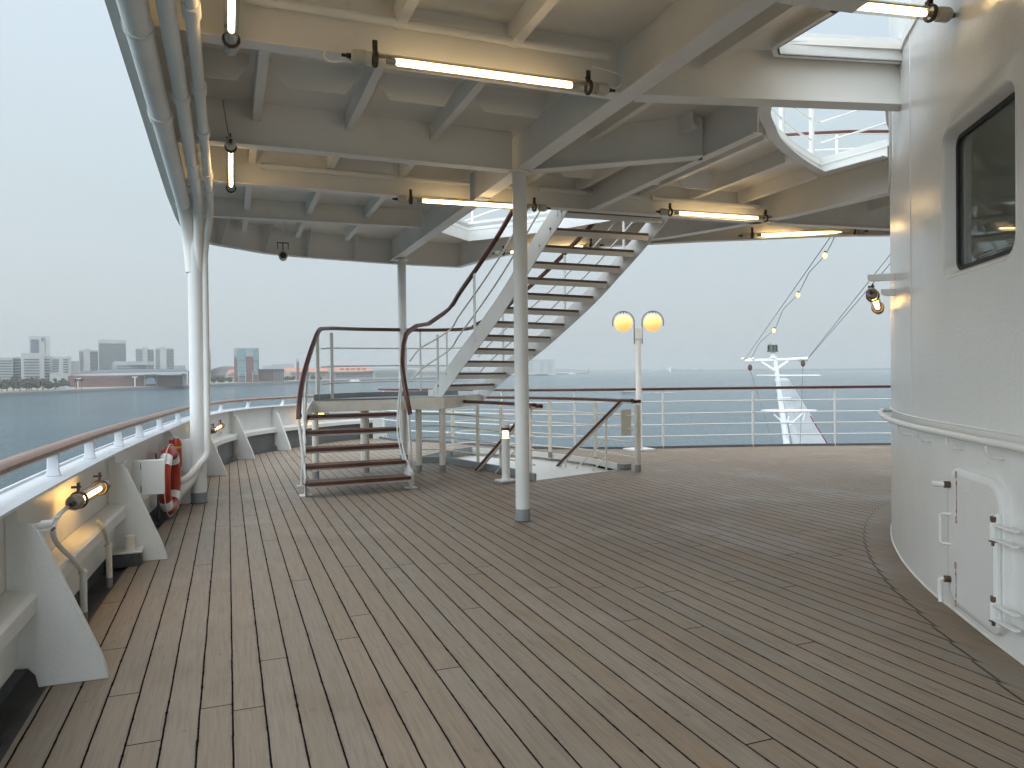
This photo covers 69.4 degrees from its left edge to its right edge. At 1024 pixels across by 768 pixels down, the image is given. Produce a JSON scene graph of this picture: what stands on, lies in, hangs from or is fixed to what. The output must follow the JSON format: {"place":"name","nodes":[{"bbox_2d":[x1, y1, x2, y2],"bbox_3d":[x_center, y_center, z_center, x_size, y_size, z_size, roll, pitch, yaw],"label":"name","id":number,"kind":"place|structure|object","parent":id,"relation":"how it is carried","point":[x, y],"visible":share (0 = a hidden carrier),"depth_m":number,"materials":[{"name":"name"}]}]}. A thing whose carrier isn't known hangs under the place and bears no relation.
{"place":"outdoors","nodes":[
{"label":"outdoors","id":0,"kind":"place"},
{"bbox_2d":[0,374,530,391],"bbox_3d":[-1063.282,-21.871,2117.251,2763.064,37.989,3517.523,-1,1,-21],"label":"shore ground","id":1,"kind":"structure","parent":0,"point":[24,389],"depth_m":703.75,"materials":[{"name":"grey concrete"}]},
{"bbox_2d":[0,378,9,391],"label":"shore tree","id":2,"kind":"object","parent":1,"relation":"on","point":[4,384],"visible":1,"depth_m":575.78,"materials":[{"name":"green plant"}]},
{"bbox_2d":[1,378,15,390],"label":"shore tree","id":3,"kind":"object","parent":1,"relation":"on","point":[10,382],"visible":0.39,"depth_m":588.53,"materials":[{"name":"green plant"}]},
{"bbox_2d":[11,375,22,390],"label":"shore tree","id":4,"kind":"object","parent":1,"relation":"on","point":[17,377],"visible":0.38,"depth_m":597.10,"materials":[{"name":"green plant"}]},
{"bbox_2d":[11,379,30,390],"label":"shore tree","id":5,"kind":"object","parent":1,"relation":"on","point":[22,384],"visible":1,"depth_m":593.04,"materials":[{"name":"green plant"}]},
{"bbox_2d":[22,378,32,390],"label":"shore tree","id":6,"kind":"object","parent":1,"relation":"on","point":[29,380],"visible":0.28,"depth_m":605.80,"materials":[{"name":"green plant"}]},
{"bbox_2d":[25,377,39,389],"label":"shore tree","id":7,"kind":"object","parent":1,"relation":"on","point":[33,378],"visible":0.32,"depth_m":615.49,"materials":[{"name":"green plant"}]},
{"bbox_2d":[0,353,70,387],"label":"hospital block","id":8,"kind":"structure","parent":1,"relation":"on","point":[40,365],"depth_m":717.63,"materials":[{"name":"concrete"}]},
{"bbox_2d":[33,380,41,389],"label":"shore tree","id":9,"kind":"object","parent":1,"relation":"on","point":[37,384],"visible":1,"depth_m":610.39,"materials":[{"name":"green plant"}]},
{"bbox_2d":[29,336,49,355],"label":"office tower","id":10,"kind":"structure","parent":1,"relation":"on","point":[39,344],"depth_m":899.49,"materials":[{"name":"concrete"}]},
{"bbox_2d":[39,379,49,389],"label":"shore tree","id":11,"kind":"object","parent":1,"relation":"on","point":[45,382],"visible":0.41,"depth_m":622.61,"materials":[{"name":"green plant"}]},
{"bbox_2d":[44,381,52,389],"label":"shore tree","id":12,"kind":"object","parent":1,"relation":"on","point":[49,386],"visible":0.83,"depth_m":632.58,"materials":[{"name":"green plant"}]},
{"bbox_2d":[52,380,64,387],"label":"shore tree","id":13,"kind":"object","parent":1,"relation":"on","point":[58,383],"visible":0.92,"depth_m":633.99,"materials":[{"name":"green plant"}]},
{"bbox_2d":[50,386,70,390],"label":"glass canopy","id":14,"kind":"object","parent":1,"relation":"on","point":[63,388],"visible":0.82,"depth_m":625.49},
{"bbox_2d":[71,361,78,373],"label":"office block","id":15,"kind":"structure","parent":1,"relation":"on","point":[74,366],"depth_m":949.47,"materials":[{"name":"grey concrete"}]},
{"bbox_2d":[79,349,97,375],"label":"apartment tower","id":16,"kind":"structure","parent":1,"relation":"on","point":[88,359],"depth_m":998.29,"materials":[{"name":"concrete"}]},
{"bbox_2d":[98,340,125,375],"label":"wide office tower","id":17,"kind":"structure","parent":1,"relation":"on","point":[110,351],"depth_m":998.19,"materials":[{"name":"grey concrete"}]},
{"bbox_2d":[68,369,186,386],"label":"brick museum","id":18,"kind":"structure","parent":1,"relation":"on","point":[147,377],"depth_m":740.91,"materials":[{"name":"brick"}]},
{"bbox_2d":[112,361,154,375],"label":"terrace","id":19,"kind":"structure","parent":1,"relation":"on","point":[129,364],"depth_m":928.00,"materials":[{"name":"grey concrete"}]},
{"bbox_2d":[135,347,153,368],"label":"apartment tower","id":20,"kind":"structure","parent":1,"relation":"on","point":[144,354],"depth_m":998.71,"materials":[{"name":"concrete"}]},
{"bbox_2d":[155,347,173,374],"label":"apartment tower","id":21,"kind":"structure","parent":1,"relation":"on","point":[164,357],"depth_m":998.29,"materials":[{"name":"concrete"}]},
{"bbox_2d":[174,365,184,374],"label":"office block","id":22,"kind":"structure","parent":1,"relation":"on","point":[180,367],"depth_m":979.80,"materials":[{"name":"grey concrete"}]},
{"bbox_2d":[213,375,223,382],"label":"shore tree","id":23,"kind":"object","parent":1,"relation":"on","point":[219,378],"visible":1,"depth_m":874.73,"materials":[{"name":"green plant"}]},
{"bbox_2d":[226,369,234,381],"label":"tiled house","id":24,"kind":"structure","parent":1,"relation":"on","point":[229,373],"depth_m":950.07,"materials":[{"name":"orange tile"}]},
{"bbox_2d":[211,366,253,382],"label":"dome hall","id":25,"kind":"structure","parent":1,"relation":"on","point":[222,370],"depth_m":1057.74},
{"bbox_2d":[234,348,258,381],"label":"glass brick block","id":26,"kind":"structure","parent":1,"relation":"on","point":[246,364],"depth_m":954.78,"materials":[{"name":"blue glass"}]},
{"bbox_2d":[259,369,283,381],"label":"brick wing","id":27,"kind":"structure","parent":1,"relation":"on","point":[266,375],"depth_m":1001.84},
{"bbox_2d":[272,364,281,368],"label":"block","id":28,"kind":"structure","parent":1,"relation":"on","point":[276,366],"depth_m":2299.27,"materials":[{"name":"grey concrete"}]},
{"bbox_2d":[282,364,293,368],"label":"block","id":29,"kind":"structure","parent":1,"relation":"on","point":[284,366],"depth_m":2299.06,"materials":[{"name":"grey concrete"}]},
{"bbox_2d":[296,358,298,379],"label":"brick chimney","id":30,"kind":"object","parent":1,"relation":"on","point":[297,365],"visible":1,"depth_m":1080.91,"materials":[{"name":"brick"}]},
{"bbox_2d":[284,368,329,379],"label":"orange roof hall","id":31,"kind":"structure","parent":1,"relation":"on","point":[290,372],"depth_m":1176.03,"materials":[{"name":"tile"}]},
{"bbox_2d":[328,367,373,378],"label":"orange roof station","id":32,"kind":"object","parent":1,"relation":"on","point":[353,372],"visible":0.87,"depth_m":1206.82,"materials":[{"name":"tile"}]},
{"bbox_2d":[373,369,415,377],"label":"station shed","id":33,"kind":"structure","parent":1,"relation":"on","point":[393,373],"depth_m":1328.63,"materials":[{"name":"grey concrete"}]},
{"bbox_2d":[407,366,481,376],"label":"terminal shed","id":34,"kind":"structure","parent":1,"relation":"on","point":[429,373],"depth_m":1470.56,"materials":[{"name":"grey concrete"}]},
{"bbox_2d":[476,359,554,373],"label":"warehouse","id":35,"kind":"structure","parent":1,"relation":"on","point":[543,366],"depth_m":1932.68,"materials":[{"name":"concrete"}]},
{"bbox_2d":[0,373,588,396],"bbox_3d":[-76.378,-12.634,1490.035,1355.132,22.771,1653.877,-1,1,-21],"label":"quay","id":36,"kind":"structure","parent":0,"point":[98,390],"depth_m":739.63,"materials":[{"name":"concrete"}]},
{"bbox_2d":[0,367,890,489],"bbox_3d":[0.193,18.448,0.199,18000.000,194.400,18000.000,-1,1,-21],"label":"sea","id":37,"kind":"structure","parent":0,"point":[29,422],"depth_m":350.12,"materials":[{"name":"liquid"}]},
{"bbox_2d":[458,456,604,479],"bbox_3d":[4.296,10.848,8.659,16.072,18.930,22.950,-1,1,-21],"label":"ship hull","id":38,"kind":"object","parent":37,"relation":"on","point":[542,469],"visible":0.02,"depth_m":12.09,"materials":[{"name":"white paint"}]},
{"bbox_2d":[0,438,1023,767],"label":"deck","id":39,"kind":"structure","parent":38,"relation":"on","point":[706,608],"depth_m":4.17,"materials":[{"name":"brown wood"}]},
{"bbox_2d":[0,459,239,761],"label":"deck gutter","id":40,"kind":"object","parent":39,"relation":"on","point":[19,703],"visible":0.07,"depth_m":3.48,"materials":[{"name":"paint"}]},
{"bbox_2d":[50,505,87,622],"bbox_3d":[-2.457,1.067,4.084,0.086,0.769,0.843,-1,1,-21],"label":"cable stub","id":41,"kind":"object","parent":40,"relation":"on","point":[82,572],"visible":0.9,"depth_m":4.35,"materials":[{"name":"grey paint"}]},
{"bbox_2d":[96,519,112,588],"bbox_3d":[-2.817,1.177,5.121,0.056,0.534,0.299,-1,1,-17],"label":"cable stub","id":42,"kind":"object","parent":40,"relation":"on","point":[108,545],"visible":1,"depth_m":5.22,"materials":[{"name":"grey paint"}]},
{"bbox_2d":[104,534,143,569],"bbox_3d":[-3.048,1.310,5.801,0.280,0.238,0.180,-1,1,-21],"label":"deck vent","id":43,"kind":"object","parent":40,"relation":"on","point":[130,554],"visible":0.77,"depth_m":5.76,"materials":[{"name":"metal"}]},
{"bbox_2d":[155,450,170,519],"bbox_3d":[-3.657,1.098,7.769,0.098,0.778,0.340,-1,1,-15],"label":"buoy stand","id":44,"kind":"object","parent":39,"relation":"on","point":[158,516],"visible":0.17,"depth_m":7.60,"materials":[{"name":"grey metal"}]},
{"bbox_2d":[158,444,180,516],"bbox_3d":[-3.599,1.009,7.784,0.123,0.756,0.756,-1,1,-15],"label":"lifebuoy","id":45,"kind":"object","parent":44,"relation":"attached to","point":[169,499],"visible":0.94,"depth_m":7.65,"materials":[{"name":"red plastic"}]},
{"bbox_2d":[177,194,207,508],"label":"pillar","id":46,"kind":"structure","parent":39,"relation":"on","point":[196,483],"depth_m":8.60,"materials":[{"name":"white metal"}]},
{"bbox_2d":[181,0,213,483],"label":"drain pipe","id":47,"kind":"object","parent":46,"relation":"attached to","point":[191,13],"visible":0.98,"depth_m":6.82,"materials":[{"name":"white metal"}]},
{"bbox_2d":[0,395,386,705],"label":"bulwark","id":48,"kind":"object","parent":39,"relation":"on","point":[47,637],"visible":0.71,"depth_m":4.53,"materials":[{"name":"white paint"}]},
{"bbox_2d":[32,516,57,531],"bbox_3d":[-2.266,0.673,3.548,0.159,0.074,0.040,-1,1,-21],"label":"hook arm","id":49,"kind":"object","parent":48,"relation":"attached to","point":[43,523],"visible":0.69,"depth_m":3.55},
{"bbox_2d":[65,472,110,509],"bbox_3d":[-2.662,0.666,4.665,0.108,0.156,0.966,-1,0,-18],"label":"tube lamp","id":50,"kind":"object","parent":48,"relation":"attached to","point":[75,500],"visible":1,"depth_m":4.40,"materials":[{"name":"white"}]},
{"bbox_2d":[131,459,164,494],"bbox_3d":[-3.164,0.807,6.442,0.268,0.300,0.135,-1,1,-21],"label":"junction box","id":51,"kind":"object","parent":48,"relation":"attached to","point":[148,477],"visible":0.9,"depth_m":6.40,"materials":[{"name":"white paint"}]},
{"bbox_2d":[169,438,181,467],"bbox_3d":[-3.804,0.792,8.374,0.128,0.355,0.128,-1,1,-21],"label":"smoke signal","id":52,"kind":"object","parent":48,"relation":"attached to","point":[176,443],"visible":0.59,"depth_m":8.34,"materials":[{"name":"orange plastic"}]},
{"bbox_2d":[211,419,224,433],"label":"tube lamp","id":53,"kind":"object","parent":48,"relation":"attached to","point":[220,425],"visible":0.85,"depth_m":11.36,"materials":[{"name":"white"}]},
{"bbox_2d":[296,326,483,496],"bbox_3d":[-1.886,0.221,11.010,1.882,2.349,4.439,0,1,13],"label":"stair landing","id":54,"kind":"object","parent":39,"relation":"on","point":[364,403],"visible":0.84,"depth_m":10.70,"materials":[{"name":"grey paint"}]},
{"bbox_2d":[397,208,668,484],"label":"staircase","id":55,"kind":"structure","parent":54,"relation":"on","point":[603,283],"depth_m":10.61,"materials":[{"name":"white metal"}]},
{"bbox_2d":[395,259,408,461],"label":"pillar","id":56,"kind":"structure","parent":39,"relation":"on","point":[401,275],"depth_m":12.57,"materials":[{"name":"white metal"}]},
{"bbox_2d":[493,424,514,483],"bbox_3d":[-0.086,0.945,10.085,0.270,0.795,0.230,-1,1,-35],"label":"bollard light","id":57,"kind":"object","parent":39,"relation":"on","point":[505,445],"visible":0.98,"depth_m":10.04,"materials":[{"name":"grey paint"}]},
{"bbox_2d":[508,170,530,522],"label":"pillar","id":58,"kind":"structure","parent":39,"relation":"on","point":[520,292],"depth_m":7.32,"materials":[{"name":"white metal"}]},
{"bbox_2d":[422,447,630,480],"bbox_3d":[-0.022,2.577,12.347,2.206,2.720,3.911,-1,1,-40],"label":"stairwell","id":59,"kind":"object","parent":39,"relation":"in","point":[434,458],"visible":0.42,"depth_m":12.35,"materials":[{"name":"beige paint"}]},
{"bbox_2d":[422,400,542,472],"bbox_3d":[-0.484,1.461,11.451,0.356,2.400,3.167,-1,1,-38],"label":"stairwell rail","id":60,"kind":"object","parent":59,"relation":"on","point":[491,453],"visible":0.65,"depth_m":11.23,"materials":[{"name":"white metal"}]},
{"bbox_2d":[445,396,640,471],"bbox_3d":[0.579,1.547,12.628,4.073,2.659,1.052,0,1,38],"label":"stairwell rail","id":61,"kind":"object","parent":59,"relation":"on","point":[595,428],"visible":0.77,"depth_m":12.18,"materials":[{"name":"white metal"}]},
{"bbox_2d":[621,409,630,435],"bbox_3d":[1.751,0.591,11.367,0.190,0.400,0.012,-1,1,-27],"label":"notice plate","id":62,"kind":"object","parent":61,"relation":"attached to","point":[625,422],"visible":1,"depth_m":11.36,"materials":[{"name":"beige paint"}]},
{"bbox_2d":[378,385,890,448],"bbox_3d":[3.428,0.706,15.089,13.961,1.291,2.156,0,1,12],"label":"forward rail","id":63,"kind":"object","parent":39,"relation":"on","point":[834,388],"visible":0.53,"depth_m":14.67,"materials":[{"name":"white metal"}]},
{"bbox_2d":[612,310,663,451],"bbox_3d":[2.424,-0.066,14.170,0.927,2.675,0.545,-1,1,-21],"label":"twin globe lamp","id":64,"kind":"object","parent":39,"relation":"on","point":[652,322],"visible":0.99,"depth_m":14.12,"materials":[{"name":"white metal"}]},
{"bbox_2d":[862,501,1023,701],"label":"deck margin caulk","id":65,"kind":"object","parent":39,"relation":"on","point":[931,622],"visible":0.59,"depth_m":4.25,"materials":[{"name":"black rubber"}]},
{"bbox_2d":[864,501,1023,700],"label":"deck margin board","id":66,"kind":"object","parent":65,"relation":"on","point":[999,663],"visible":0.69,"depth_m":4.47,"materials":[{"name":"brown wood"}]},
{"bbox_2d":[878,0,1023,664],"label":"deckhouse","id":67,"kind":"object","parent":39,"relation":"on","point":[956,418],"visible":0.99,"depth_m":4.34,"materials":[{"name":"paint"}]},
{"bbox_2d":[104,0,926,267],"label":"overhead deck","id":68,"kind":"structure","parent":67,"relation":"on","point":[684,110],"depth_m":6.59,"materials":[{"name":"beige paint"}]},
{"bbox_2d":[116,0,193,272],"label":"drain pipe","id":69,"kind":"object","parent":68,"relation":"attached to","point":[137,24],"visible":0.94,"depth_m":4.99,"materials":[{"name":"white metal"}]},
{"bbox_2d":[155,0,202,270],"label":"drain pipe","id":70,"kind":"object","parent":68,"relation":"attached to","point":[175,59],"visible":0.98,"depth_m":5.10,"materials":[{"name":"white metal"}]},
{"bbox_2d":[224,133,236,194],"bbox_3d":[-2.659,-2.059,6.999,0.104,0.167,1.866,-1,1,-21],"label":"tube lamp","id":71,"kind":"object","parent":68,"relation":"attached to","point":[230,143],"visible":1,"depth_m":6.61,"materials":[{"name":"white glass"}]},
{"bbox_2d":[222,99,229,135],"bbox_3d":[-2.269,-2.101,5.864,0.018,0.092,0.603,-1,1,-17],"label":"conduit","id":72,"kind":"object","parent":71,"relation":"attached to","point":[225,117],"visible":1,"depth_m":5.91,"materials":[{"name":"grey metal"}]},
{"bbox_2d":[222,0,240,55],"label":"tube lamp","id":73,"kind":"object","parent":68,"relation":"attached to","point":[231,43],"visible":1,"depth_m":4.30,"materials":[{"name":"white"}]},
{"bbox_2d":[277,221,288,260],"bbox_3d":[-3.349,-2.147,10.809,0.170,0.691,0.238,-1,1,-21],"label":"deck camera","id":74,"kind":"object","parent":68,"relation":"hanging from","point":[283,255],"visible":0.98,"depth_m":10.77,"materials":[{"name":"plastic"}]},
{"bbox_2d":[261,163,394,179],"bbox_3d":[-1.960,-2.281,7.951,1.400,0.058,0.058,-1,1,-21],"label":"conduit","id":75,"kind":"object","parent":68,"relation":"attached to","point":[326,171],"visible":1,"depth_m":7.92,"materials":[{"name":"white metal"}]},
{"bbox_2d":[244,0,609,60],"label":"conduit","id":76,"kind":"object","parent":68,"relation":"attached to","point":[342,13],"visible":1,"depth_m":4.77,"materials":[{"name":"white metal"}]},
{"bbox_2d":[403,176,469,185],"bbox_3d":[-0.849,-2.297,8.378,0.760,0.054,0.054,-1,1,-21],"label":"conduit","id":77,"kind":"object","parent":68,"relation":"attached to","point":[435,181],"visible":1,"depth_m":8.35,"materials":[{"name":"white metal"}]},
{"bbox_2d":[392,189,550,211],"bbox_3d":[-0.423,-2.065,8.350,1.866,0.167,0.104,-2,1,-20],"label":"tube lamp","id":78,"kind":"object","parent":68,"relation":"attached to","point":[402,200],"visible":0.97,"depth_m":8.30,"materials":[{"name":"white"}]},
{"bbox_2d":[341,40,614,95],"bbox_3d":[-0.158,-2.042,4.799,1.866,0.167,0.104,-2,1,-21],"label":"tube lamp","id":79,"kind":"object","parent":68,"relation":"attached to","point":[357,56],"visible":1,"depth_m":4.76,"materials":[{"name":"white glass"}]},
{"bbox_2d":[323,33,365,62],"bbox_3d":[-1.019,-2.071,4.549,0.280,0.240,0.081,-1,1,-37],"label":"conduit","id":80,"kind":"object","parent":79,"relation":"attached to","point":[335,45],"visible":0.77,"depth_m":4.52,"materials":[{"name":"white metal"}]},
{"bbox_2d":[592,65,622,88],"bbox_3d":[0.683,-2.144,5.184,0.223,0.201,0.098,-1,1,-10],"label":"conduit","id":81,"kind":"object","parent":79,"relation":"attached to","point":[611,71],"visible":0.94,"depth_m":5.21,"materials":[{"name":"white metal"}]},
{"bbox_2d":[492,238,603,255],"bbox_3d":[0.543,-2.164,11.720,1.866,0.167,0.104,0,1,21],"label":"tube lamp","id":82,"kind":"object","parent":68,"relation":"attached to","point":[498,252],"visible":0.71,"depth_m":11.52,"materials":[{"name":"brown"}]},
{"bbox_2d":[537,186,640,199],"bbox_3d":[0.955,-2.333,9.049,1.370,0.062,0.062,-1,1,-20],"label":"conduit","id":83,"kind":"object","parent":68,"relation":"attached to","point":[572,191],"visible":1,"depth_m":8.94,"materials":[{"name":"white metal"}]},
{"bbox_2d":[465,130,888,221],"bbox_3d":[4.194,-3.142,11.494,10.479,1.026,1.559,-1,1,9],"label":"guard rail","id":84,"kind":"object","parent":68,"relation":"on","point":[836,133],"visible":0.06,"depth_m":10.66,"materials":[{"name":"white metal"}]},
{"bbox_2d":[651,195,759,208],"bbox_3d":[2.530,-2.356,9.605,1.630,0.062,0.062,-1,1,-20],"label":"conduit","id":85,"kind":"object","parent":68,"relation":"attached to","point":[703,202],"visible":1,"depth_m":9.57,"materials":[{"name":"white metal"}]},
{"bbox_2d":[656,203,775,221],"bbox_3d":[2.663,-2.197,9.513,1.866,0.167,0.104,-2,1,-20],"label":"tube lamp","id":86,"kind":"object","parent":68,"relation":"attached to","point":[663,211],"visible":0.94,"depth_m":9.46,"materials":[{"name":"white"}]},
{"bbox_2d":[738,227,867,238],"bbox_3d":[4.259,-2.239,10.838,1.866,0.167,0.104,-2,1,3],"label":"tube lamp","id":87,"kind":"object","parent":68,"relation":"attached to","point":[744,235],"visible":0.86,"depth_m":10.83,"materials":[{"name":"white glass"}]},
{"bbox_2d":[771,107,885,154],"bbox_3d":[2.809,-3.105,7.175,0.857,1.076,3.320,0,1,40],"label":"opening guard rail","id":88,"kind":"object","parent":68,"relation":"on","point":[783,122],"visible":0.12,"depth_m":8.36,"materials":[{"name":"white paint"}]},
{"bbox_2d":[814,0,954,22],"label":"tube lamp","id":89,"kind":"object","parent":68,"relation":"attached to","point":[941,14],"visible":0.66,"depth_m":4.34,"materials":[{"name":"white glass"}]},
{"bbox_2d":[867,273,894,295],"bbox_3d":[3.026,-0.810,6.067,0.200,0.185,0.015,0,1,22],"label":"lamp arm","id":90,"kind":"object","parent":67,"relation":"attached to","point":[882,277],"visible":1,"depth_m":6.05},
{"bbox_2d":[866,283,883,313],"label":"tube lamp","id":91,"kind":"object","parent":90,"relation":"attached to","point":[873,296],"visible":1,"depth_m":6.17,"materials":[{"name":"white"}]},
{"bbox_2d":[887,111,891,195],"bbox_3d":[3.153,-1.996,6.182,0.022,0.809,0.218,0,1,23],"label":"conduit","id":92,"kind":"object","parent":67,"relation":"attached to","point":[890,152],"visible":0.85,"depth_m":6.09,"materials":[{"name":"metal"}]},
{"bbox_2d":[941,78,1016,278],"bbox_3d":[2.632,-1.100,4.136,0.096,0.925,0.974,0,1,11],"label":"window","id":93,"kind":"structure","parent":67,"relation":"in","point":[979,148],"depth_m":4.23,"materials":[{"name":"glass"}]},
{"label":"lower foredeck","id":94,"kind":"structure","parent":38,"relation":"on","visible":0},
{"bbox_2d":[741,343,826,443],"bbox_3d":[17.086,3.743,41.524,12.530,11.825,3.545,-1,1,-42],"label":"foremast","id":95,"kind":"object","parent":94,"relation":"on","point":[772,348],"visible":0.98,"depth_m":38.80,"materials":[{"name":"metal"}]},
{"bbox_2d":[750,371,772,442],"bbox_3d":[13.505,3.620,38.001,2.504,8.814,0.028,-1,1,2],"label":"halyard","id":96,"kind":"object","parent":95,"relation":"hanging from","point":[761,406],"visible":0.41,"depth_m":37.99,"materials":[{"name":"grey fabric"}]},
{"bbox_2d":[745,237,830,358],"bbox_3d":[9.074,-2.355,25.500,0.019,2.492,25.632,0,1,13],"label":"stay wire","id":97,"kind":"object","parent":95,"relation":"attached to","point":[793,289],"visible":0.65,"depth_m":20.71,"materials":[{"name":"grey metal"}]},
{"bbox_2d":[749,237,834,358],"bbox_3d":[9.357,-2.304,25.699,0.311,2.604,26.131,0,1,13],"label":"festoon string","id":98,"kind":"object","parent":97,"relation":"hanging from","point":[798,292],"visible":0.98,"depth_m":21.31,"materials":[{"name":"grey rubber"}]},
{"bbox_2d":[800,372,802,442],"bbox_3d":[14.789,3.518,38.001,0.442,8.984,0.027,-1,1,-14],"label":"halyard","id":99,"kind":"object","parent":95,"relation":"hanging from","point":[801,407],"visible":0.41,"depth_m":37.99,"materials":[{"name":"grey metal"}]},
{"bbox_2d":[808,255,889,357],"bbox_3d":[12.864,-2.795,28.600,0.023,3.195,19.336,0,1,14],"label":"stay wire","id":100,"kind":"object","parent":95,"relation":"attached to","point":[851,303],"visible":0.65,"depth_m":27.36,"materials":[{"name":"grey metal"}]},
{"bbox_2d":[809,264,889,356],"bbox_3d":[12.800,-2.663,28.346,0.023,2.989,19.861,0,1,14],"label":"stay wire","id":101,"kind":"object","parent":95,"relation":"attached to","point":[847,312],"visible":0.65,"depth_m":28.04,"materials":[{"name":"grey metal"}]},
{"bbox_2d":[597,370,645,370],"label":"breakwater","id":102,"kind":"object","parent":37,"relation":"on","point":[619,370],"visible":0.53,"depth_m":4800.10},
{"bbox_2d":[0,0,890,371],"label":"sky","id":103,"kind":"structure","parent":0,"point":[91,244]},
{"bbox_2d":[370,368,589,370],"bbox_3d":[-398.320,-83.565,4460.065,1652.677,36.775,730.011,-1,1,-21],"label":"hills","id":104,"kind":"structure","parent":0,"point":[473,369],"depth_m":4400.03,"materials":[{"name":"grey"}]},
{"bbox_2d":[652,368,708,371],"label":"island","id":105,"kind":"structure","parent":0,"point":[675,370],"depth_m":3300.10,"materials":[{"name":"grey"}]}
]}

